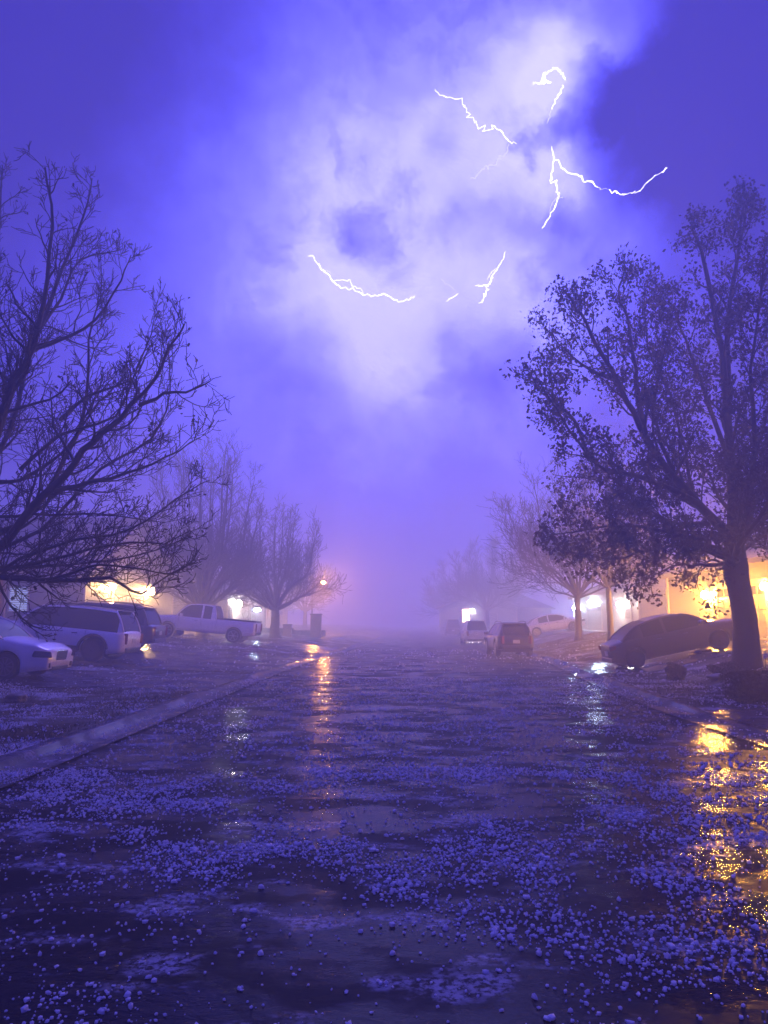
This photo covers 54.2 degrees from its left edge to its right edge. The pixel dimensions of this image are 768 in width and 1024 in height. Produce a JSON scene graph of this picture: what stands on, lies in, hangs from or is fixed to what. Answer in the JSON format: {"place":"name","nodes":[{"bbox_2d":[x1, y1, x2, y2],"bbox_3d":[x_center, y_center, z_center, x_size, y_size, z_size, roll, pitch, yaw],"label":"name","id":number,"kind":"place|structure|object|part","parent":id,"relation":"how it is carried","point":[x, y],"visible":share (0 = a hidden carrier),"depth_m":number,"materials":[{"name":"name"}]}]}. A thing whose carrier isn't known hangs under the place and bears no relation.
{"place":"outdoors","nodes":[
{"label":"outdoors","id":0,"kind":"place"},
{"bbox_2d":[0,669,243,689],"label":"driveway","id":1,"kind":"structure","parent":0,"point":[72,677],"depth_m":19.50,"materials":[{"name":"concrete"}]},
{"bbox_2d":[0,616,74,679],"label":"parked sedan","id":2,"kind":"object","parent":1,"relation":"on","point":[22,649],"visible":0.99,"depth_m":18.35,"materials":[{"name":"white paint"}]},
{"bbox_2d":[72,644,302,671],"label":"driveway","id":3,"kind":"structure","parent":0,"point":[178,658],"depth_m":28.55,"materials":[{"name":"concrete"}]},
{"bbox_2d":[12,602,143,661],"bbox_3d":[-11.134,4.087,26.127,5.062,1.883,2.340,5,-8,2],"label":"parked suv","id":4,"kind":"object","parent":3,"relation":"on","point":[92,633],"visible":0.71,"depth_m":25.26,"materials":[{"name":"white paint"}]},
{"bbox_3d":[-10.575,3.574,25.342,3.328,0.703,0.163,5,-8,2],"label":"side window","id":5,"kind":"part","parent":4,"relation":"part of","materials":[{"name":"black glass"}]},
{"bbox_3d":[-8.897,3.807,26.120,0.298,0.742,1.627,0,-8,1],"label":"rear window","id":6,"kind":"part","parent":4,"relation":"part of","materials":[{"name":"black glass"}]},
{"bbox_2d":[76,600,167,647],"bbox_3d":[-11.900,4.619,31.221,5.412,1.883,2.340,5,-8,2],"label":"parked suv","id":7,"kind":"object","parent":3,"relation":"on","point":[153,629],"visible":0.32,"depth_m":30.58,"materials":[{"name":"paint"}]},
{"bbox_3d":[-11.341,4.106,30.437,3.328,0.703,0.163,5,-8,2],"label":"side window","id":8,"kind":"part","parent":7,"relation":"part of","materials":[{"name":"black glass"}]},
{"bbox_3d":[-9.663,4.339,31.215,0.298,0.742,1.779,0,-8,1],"label":"rear window","id":9,"kind":"part","parent":7,"relation":"part of","materials":[{"name":"black glass"}]},
{"bbox_2d":[166,634,340,652],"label":"driveway","id":10,"kind":"structure","parent":0,"point":[298,646],"depth_m":42.54,"materials":[{"name":"concrete"}]},
{"bbox_2d":[159,604,261,642],"bbox_3d":[-9.848,6.092,41.576,5.962,1.964,2.360,5,-8,2],"label":"pickup truck","id":11,"kind":"object","parent":10,"relation":"on","point":[206,618],"visible":0.88,"depth_m":40.61,"materials":[{"name":"white paint"}]},
{"bbox_3d":[-10.252,5.398,40.835,1.797,0.705,0.173,5,-8,2],"label":"side window","id":12,"kind":"part","parent":11,"relation":"part of","materials":[{"name":"black glass"}]},
{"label":"rear window","id":13,"kind":"part","parent":11,"relation":"part of","materials":[{"name":"black glass"}]},
{"bbox_2d":[261,633,368,641],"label":"driveway","id":14,"kind":"structure","parent":0,"point":[348,639],"depth_m":64.21,"materials":[{"name":"concrete"}]},
{"bbox_2d":[326,633,376,636],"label":"driveway","id":15,"kind":"structure","parent":0,"point":[352,633],"depth_m":84.98,"materials":[{"name":"concrete"}]},
{"bbox_2d":[308,255,413,301],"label":"lightning bolt","id":16,"kind":"object","parent":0,"point":[355,286],"visible":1,"depth_m":1049.85,"materials":[{"name":"white"}]},
{"bbox_2d":[0,627,767,1023],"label":"road","id":17,"kind":"structure","parent":0,"point":[300,1001],"depth_m":4.84,"materials":[{"name":"grey asphalt"}]},
{"bbox_2d":[0,765,767,1023],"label":"hailstones","id":18,"kind":"object","parent":17,"relation":"on","point":[493,929],"visible":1,"depth_m":5.04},
{"bbox_2d":[0,658,767,769],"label":"hailstones","id":19,"kind":"object","parent":17,"relation":"on","point":[730,764],"visible":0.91,"depth_m":11.81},
{"bbox_2d":[443,619,460,635],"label":"parked van","id":20,"kind":"object","parent":17,"relation":"on","point":[452,626],"visible":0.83,"depth_m":94.30,"materials":[{"name":"paint"}]},
{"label":"rear window","id":21,"kind":"part","parent":20,"relation":"part of","materials":[{"name":"black glass"}]},
{"bbox_2d":[458,620,488,643],"bbox_3d":[7.260,9.645,60.605,2.340,1.883,4.812,0,-8,1],"label":"parked suv","id":22,"kind":"object","parent":17,"relation":"on","point":[472,630],"visible":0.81,"depth_m":58.51,"materials":[{"name":"silver metal"}]},
{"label":"rear window","id":23,"kind":"part","parent":22,"relation":"part of","materials":[{"name":"black glass"}]},
{"bbox_2d":[484,621,533,655],"bbox_3d":[6.238,6.339,37.754,2.140,1.703,4.622,0,-8,-1],"label":"parked suv","id":24,"kind":"object","parent":17,"relation":"on","point":[515,637],"visible":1,"depth_m":35.75,"materials":[{"name":"red paint"}]},
{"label":"side window","id":25,"kind":"part","parent":24,"relation":"part of","materials":[{"name":"black glass"}]},
{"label":"rear window","id":26,"kind":"part","parent":24,"relation":"part of","materials":[{"name":"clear glass"}]},
{"bbox_2d":[0,624,767,755],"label":"ground","id":27,"kind":"structure","parent":0,"point":[369,630],"depth_m":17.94,"materials":[{"name":"green plant"}]},
{"bbox_2d":[0,563,22,616],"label":"brick house","id":28,"kind":"structure","parent":27,"relation":"on","point":[2,599],"depth_m":29.41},
{"bbox_2d":[5,692,26,702],"bbox_3d":[-7.072,3.576,14.379,0.357,0.214,0.385,0,-8,1],"label":"garden rock","id":29,"kind":"object","parent":27,"relation":"on","point":[18,697],"visible":0.86,"depth_m":14.24,"materials":[{"name":"grey stone"}]},
{"bbox_2d":[0,517,179,619],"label":"house","id":30,"kind":"structure","parent":27,"relation":"on","point":[164,601],"depth_m":45.60,"materials":[{"name":"beige paint"}]},
{"bbox_2d":[7,585,29,611],"bbox_3d":[-20.022,4.756,41.129,1.140,1.440,0.100,0,-8,1],"label":"window","id":31,"kind":"structure","parent":30,"relation":"in","point":[25,606],"depth_m":41.08,"materials":[{"name":"glass"}]},
{"bbox_2d":[112,591,144,605],"bbox_3d":[-16.242,6.312,47.722,0.110,2.360,5.431,0,-8,1],"label":"garage door","id":32,"kind":"structure","parent":30,"relation":"in","point":[127,599],"depth_m":47.43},
{"bbox_2d":[0,141,234,641],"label":"bare tree","id":33,"kind":"object","parent":27,"relation":"on","point":[13,381],"visible":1,"depth_m":13.46,"materials":[{"name":"brown plant"}]},
{"bbox_2d":[0,627,398,787],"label":"kerb","id":34,"kind":"structure","parent":27,"relation":"on","point":[24,758],"depth_m":11.20,"materials":[{"name":"concrete"}]},
{"bbox_2d":[125,427,293,636],"bbox_3d":[-11.128,1.166,47.781,11.017,13.523,9.482,0,-8,1],"label":"bare tree","id":35,"kind":"object","parent":27,"relation":"on","point":[219,555],"visible":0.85,"depth_m":46.55,"materials":[{"name":"brown plant"}]},
{"bbox_2d":[173,571,264,627],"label":"pale house","id":36,"kind":"structure","parent":27,"relation":"on","point":[257,615],"depth_m":64.78,"materials":[{"name":"paint"}]},
{"bbox_2d":[229,603,232,618],"bbox_3d":[-12.821,8.382,62.848,0.100,1.440,1.240,0,-8,1],"label":"window","id":37,"kind":"structure","parent":36,"relation":"in","point":[230,604],"depth_m":62.71,"materials":[{"name":"white glass"}]},
{"bbox_2d":[250,605,260,620],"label":"window","id":38,"kind":"structure","parent":36,"relation":"in","point":[255,615],"depth_m":73.31,"materials":[{"name":"white glass"}]},
{"bbox_2d":[229,581,291,627],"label":"house","id":39,"kind":"structure","parent":27,"relation":"on","point":[283,613],"depth_m":93.66,"materials":[{"name":"paint"}]},
{"bbox_2d":[279,609,283,627],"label":"garage door","id":40,"kind":"structure","parent":39,"relation":"in","point":[281,611],"depth_m":94.43,"materials":[{"name":"grey glass"}]},
{"bbox_2d":[261,628,293,633],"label":"hedge","id":41,"kind":"object","parent":27,"relation":"on","point":[265,630],"visible":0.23,"depth_m":65.20,"materials":[{"name":"green plant"}]},
{"bbox_2d":[215,493,350,638],"bbox_3d":[-8.201,3.809,56.301,10.206,11.352,9.538,4,-10,-27],"label":"bare tree","id":42,"kind":"object","parent":27,"relation":"on","point":[273,601],"visible":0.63,"depth_m":55.54,"materials":[{"name":"brown plant"}]},
{"bbox_2d":[282,624,291,636],"bbox_3d":[-7.912,9.711,61.423,0.707,1.045,0.707,0,-8,1],"label":"brick mailbox","id":43,"kind":"object","parent":27,"relation":"on","point":[287,630],"visible":0.91,"depth_m":61.13,"materials":[{"name":"brick"}]},
{"bbox_2d":[272,551,337,627],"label":"bare tree","id":44,"kind":"object","parent":27,"relation":"on","point":[304,608],"visible":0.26,"depth_m":106.53,"materials":[{"name":"brown plant"}]},
{"bbox_2d":[293,630,325,635],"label":"hedge","id":45,"kind":"object","parent":27,"relation":"on","point":[304,632],"visible":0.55,"depth_m":69.05,"materials":[{"name":"green plant"}]},
{"bbox_2d":[310,614,321,636],"bbox_3d":[-5.750,9.612,63.413,0.969,1.995,0.969,0,-8,1],"label":"brick mailbox","id":46,"kind":"object","parent":27,"relation":"on","point":[315,624],"visible":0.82,"depth_m":63.00,"materials":[{"name":"brick"}]},
{"bbox_2d":[311,580,324,613],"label":"street lamp","id":47,"kind":"object","parent":27,"relation":"on","point":[312,602],"visible":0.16,"depth_m":87.52,"materials":[{"name":"metal"}]},
{"bbox_2d":[81,633,767,678],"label":"hailstones","id":48,"kind":"object","parent":27,"relation":"on","point":[450,668],"visible":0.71,"depth_m":29.54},
{"bbox_2d":[410,558,469,617],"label":"bare tree","id":49,"kind":"object","parent":27,"relation":"on","point":[434,601],"visible":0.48,"depth_m":137.64,"materials":[{"name":"brown plant"}]},
{"bbox_2d":[437,529,537,627],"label":"bare tree","id":50,"kind":"object","parent":27,"relation":"on","point":[475,588],"visible":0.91,"depth_m":102.35,"materials":[{"name":"brown plant"}]},
{"bbox_2d":[435,591,555,632],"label":"distant house","id":51,"kind":"structure","parent":27,"relation":"on","point":[529,608],"depth_m":116.02,"materials":[{"name":"paint"}]},
{"bbox_2d":[462,609,469,622],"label":"window","id":52,"kind":"structure","parent":51,"relation":"in","point":[465,612],"depth_m":116.88,"materials":[{"name":"glass"}]},
{"bbox_2d":[490,612,497,621],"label":"window","id":53,"kind":"structure","parent":51,"relation":"in","point":[494,617],"depth_m":113.62,"materials":[{"name":"grey glass"}]},
{"bbox_2d":[479,433,678,640],"bbox_3d":[11.526,1.452,43.920,12.507,12.196,11.990,-4,-9,23],"label":"bare tree","id":54,"kind":"object","parent":27,"relation":"on","point":[576,589],"visible":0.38,"depth_m":43.57,"materials":[{"name":"brown plant"}]},
{"bbox_2d":[422,627,767,746],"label":"kerb","id":55,"kind":"structure","parent":27,"relation":"on","point":[673,706],"depth_m":14.42,"materials":[{"name":"concrete"}]},
{"bbox_2d":[529,456,674,640],"bbox_3d":[10.493,1.861,35.666,7.269,9.112,6.642,-2,-9,10],"label":"young tree","id":56,"kind":"object","parent":27,"relation":"on","point":[610,624],"visible":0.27,"depth_m":35.47,"materials":[{"name":"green plant"}]},
{"bbox_2d":[568,557,686,629],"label":"garage house","id":57,"kind":"structure","parent":27,"relation":"on","point":[594,611],"depth_m":57.93,"materials":[{"name":"paint"}]},
{"bbox_2d":[586,604,602,629],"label":"garage door","id":58,"kind":"structure","parent":57,"relation":"in","point":[594,613],"depth_m":65.36,"materials":[{"name":"white metal"}]},
{"bbox_2d":[624,600,631,619],"bbox_3d":[18.175,7.293,55.854,0.100,1.440,1.340,0,-8,1],"label":"window","id":59,"kind":"structure","parent":57,"relation":"in","point":[628,615],"depth_m":55.76,"materials":[{"name":"white glass"}]},
{"bbox_2d":[499,175,767,669],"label":"oak tree","id":60,"kind":"object","parent":27,"relation":"on","point":[743,496],"visible":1,"depth_m":19.89,"materials":[{"name":"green plant"}]},
{"bbox_2d":[664,661,686,680],"bbox_3d":[7.867,4.291,20.212,0.569,0.532,0.559,0,-8,1],"label":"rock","id":61,"kind":"object","parent":27,"relation":"on","point":[674,671],"visible":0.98,"depth_m":20.05,"materials":[{"name":"grey stone"}]},
{"bbox_2d":[655,533,767,636],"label":"tan house","id":62,"kind":"structure","parent":27,"relation":"on","point":[679,602],"depth_m":34.05,"materials":[{"name":"beige paint"}]},
{"bbox_2d":[715,578,767,636],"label":"garage door","id":63,"kind":"structure","parent":62,"relation":"in","point":[760,596],"depth_m":29.91,"materials":[{"name":"white glass"}]},
{"bbox_2d":[706,673,721,680],"bbox_3d":[8.483,4.196,19.003,0.567,0.219,0.445,0,-8,1],"label":"garden rock","id":64,"kind":"object","parent":27,"relation":"on","point":[713,677],"visible":0.48,"depth_m":18.95,"materials":[{"name":"grey stone"}]},
{"bbox_2d":[706,661,750,673],"bbox_3d":[9.100,4.078,19.639,1.119,0.367,1.098,-8,-12,43],"label":"shrub","id":65,"kind":"object","parent":27,"relation":"on","point":[722,667],"visible":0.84,"depth_m":19.41,"materials":[{"name":"green plant"}]},
{"bbox_2d":[717,669,767,703],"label":"shrub","id":66,"kind":"object","parent":27,"relation":"on","point":[748,686],"visible":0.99,"depth_m":14.42,"materials":[{"name":"green plant"}]},
{"bbox_2d":[762,653,767,669],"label":"garden light","id":67,"kind":"object","parent":27,"relation":"on","point":[765,655],"visible":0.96,"depth_m":18.64,"materials":[{"name":"paint"}]},
{"bbox_2d":[0,0,767,626],"label":"sky","id":68,"kind":"structure","parent":0,"point":[241,142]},
{"bbox_2d":[436,91,514,178],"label":"lightning bolt","id":69,"kind":"object","parent":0,"point":[479,128],"visible":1,"depth_m":965.88,"materials":[{"name":"white"}]},
{"bbox_2d":[476,253,504,302],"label":"lightning bolt","id":70,"kind":"object","parent":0,"point":[490,281],"visible":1,"depth_m":1043.21,"materials":[{"name":"white"}]},
{"bbox_2d":[532,67,564,122],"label":"lightning bolt","id":71,"kind":"object","parent":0,"point":[545,80],"visible":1,"depth_m":936.10,"materials":[{"name":"white"}]},
{"bbox_2d":[533,630,616,637],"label":"driveway","id":72,"kind":"structure","parent":0,"point":[550,633],"depth_m":57.19,"materials":[{"name":"concrete"}]},
{"bbox_2d":[526,614,584,636],"bbox_3d":[12.690,8.432,56.719,4.762,1.515,2.140,-9,-9,0],"label":"parked sedan","id":73,"kind":"object","parent":72,"relation":"on","point":[538,625],"visible":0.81,"depth_m":55.86,"materials":[{"name":"white paint"}]},
{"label":"side window","id":74,"kind":"part","parent":73,"relation":"part of","materials":[{"name":"black glass"}]},
{"bbox_2d":[542,148,666,227],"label":"lightning bolt","id":75,"kind":"object","parent":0,"point":[558,193],"visible":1,"depth_m":981.08,"materials":[{"name":"white"}]},
{"bbox_2d":[571,637,767,673],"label":"driveway","id":76,"kind":"structure","parent":0,"point":[691,656],"depth_m":24.92,"materials":[{"name":"concrete"}]},
{"bbox_2d":[598,613,732,668],"bbox_3d":[9.750,4.221,25.656,4.562,1.515,2.140,-12,-9,-1],"label":"parked sedan","id":77,"kind":"object","parent":76,"relation":"on","point":[636,644],"visible":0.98,"depth_m":24.81,"materials":[{"name":"paint"}]},
{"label":"rear window","id":78,"kind":"part","parent":77,"relation":"part of","materials":[{"name":"black glass"}]},
{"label":"side window","id":79,"kind":"part","parent":77,"relation":"part of","materials":[{"name":"black glass"}]},
{"bbox_2d":[705,708,767,728],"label":"driveway","id":80,"kind":"structure","parent":0,"point":[749,716],"depth_m":12.72,"materials":[{"name":"concrete"}]}
]}

